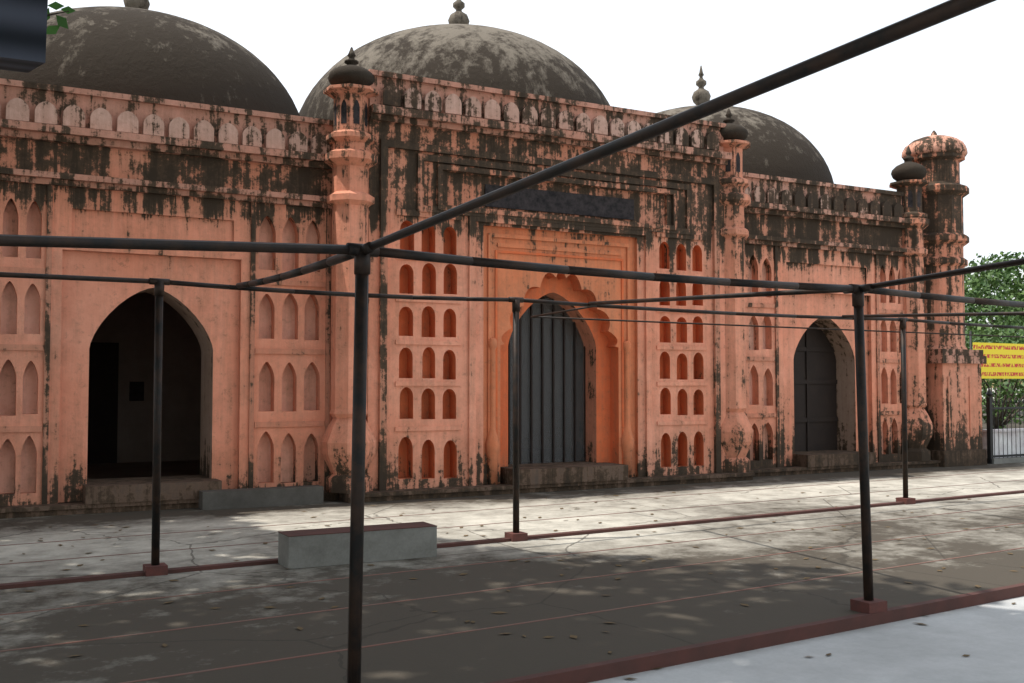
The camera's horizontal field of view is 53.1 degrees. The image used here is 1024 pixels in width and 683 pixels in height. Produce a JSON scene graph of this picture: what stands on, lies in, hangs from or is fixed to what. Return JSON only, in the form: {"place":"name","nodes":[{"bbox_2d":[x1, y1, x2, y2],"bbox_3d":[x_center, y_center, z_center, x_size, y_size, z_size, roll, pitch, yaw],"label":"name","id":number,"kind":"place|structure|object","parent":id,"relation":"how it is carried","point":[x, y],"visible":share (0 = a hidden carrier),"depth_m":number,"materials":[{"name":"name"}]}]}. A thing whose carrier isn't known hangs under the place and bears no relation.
{"place":"outdoors","nodes":[
{"label":"outdoors","id":0,"kind":"place"},
{"bbox_2d":[0,0,47,72],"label":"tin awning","id":1,"kind":"object","parent":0,"point":[23,28],"visible":1,"depth_m":2.52,"materials":[{"name":"metal"}]},
{"bbox_2d":[47,1,74,33],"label":"leaves","id":2,"kind":"object","parent":1,"relation":"attached to","point":[61,21],"visible":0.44,"depth_m":3.20,"materials":[{"name":"green plant"}]},
{"bbox_2d":[0,403,1023,682],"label":"courtyard pavement","id":3,"kind":"structure","parent":0,"point":[486,655],"depth_m":8.02,"materials":[{"name":"concrete"}]},
{"bbox_2d":[278,522,436,568],"bbox_3d":[-1.352,1.793,9.057,1.368,0.276,0.328,1,-3,-28],"label":"concrete bench","id":4,"kind":"object","parent":3,"relation":"on","point":[308,548],"visible":0.92,"depth_m":8.93,"materials":[{"name":"grey concrete"}]},
{"bbox_2d":[0,0,986,518],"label":"mosque","id":5,"kind":"structure","parent":3,"relation":"on","point":[138,118],"depth_m":14.76,"materials":[{"name":"pink paint"}]},
{"bbox_2d":[0,0,1023,682],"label":"metal pipe frame","id":6,"kind":"object","parent":3,"relation":"on","point":[364,254],"visible":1,"depth_m":5.67,"materials":[{"name":"metal"}]},
{"bbox_2d":[0,470,1023,682],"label":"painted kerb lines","id":7,"kind":"object","parent":3,"relation":"on","point":[12,585],"visible":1,"depth_m":8.21,"materials":[{"name":"red paint"}]},
{"bbox_2d":[964,251,1023,418],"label":"tree","id":8,"kind":"object","parent":3,"relation":"on","point":[1015,284],"visible":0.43,"depth_m":44.04,"materials":[{"name":"green plant"}]},
{"bbox_2d":[964,256,1023,412],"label":"tree","id":9,"kind":"object","parent":3,"relation":"on","point":[973,281],"visible":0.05,"depth_m":53.62,"materials":[{"name":"green plant"}]},
{"bbox_2d":[965,318,1023,428],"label":"shrub","id":10,"kind":"object","parent":3,"relation":"on","point":[1011,340],"visible":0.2,"depth_m":30.42,"materials":[{"name":"green plant"}]},
{"bbox_2d":[965,316,1023,424],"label":"shrub","id":11,"kind":"object","parent":3,"relation":"on","point":[999,321],"visible":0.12,"depth_m":36.11,"materials":[{"name":"green plant"}]},
{"bbox_2d":[965,311,1023,422],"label":"shrub","id":12,"kind":"object","parent":3,"relation":"on","point":[1021,322],"visible":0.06,"depth_m":41.12,"materials":[{"name":"green plant"}]},
{"bbox_2d":[986,389,1023,463],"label":"iron railing","id":13,"kind":"object","parent":3,"relation":"on","point":[991,458],"visible":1,"depth_m":20.09,"materials":[{"name":"grey metal"}]},
{"bbox_2d":[48,0,1023,337],"bbox_3d":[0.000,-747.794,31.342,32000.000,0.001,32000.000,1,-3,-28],"label":"sky","id":14,"kind":"structure","parent":0,"point":[862,120],"depth_m":2346.41,"materials":[{"name":"white"}]},
{"bbox_2d":[589,596,1023,682],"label":"pavement","id":15,"kind":"structure","parent":0,"point":[988,638],"depth_m":6.10,"materials":[{"name":"concrete"}]},
{"bbox_2d":[0,481,1020,678],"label":"dry leaf litter","id":16,"kind":"object","parent":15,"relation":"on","point":[499,612],"visible":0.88,"depth_m":8.49,"materials":[{"name":"brown plant"}]},
{"bbox_2d":[969,331,971,349],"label":"banner poles","id":17,"kind":"object","parent":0,"point":[970,337],"visible":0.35,"depth_m":25.99,"materials":[{"name":"grey metal"}]},
{"bbox_2d":[973,342,1023,378],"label":"yellow banner","id":18,"kind":"object","parent":17,"relation":"attached to","point":[1005,360],"visible":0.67,"depth_m":26.63,"materials":[{"name":"yellow fabric"}]},
{"bbox_2d":[982,428,1023,457],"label":"white wall","id":19,"kind":"structure","parent":0,"point":[1015,440],"depth_m":20.55,"materials":[{"name":"white metal"}]}
]}

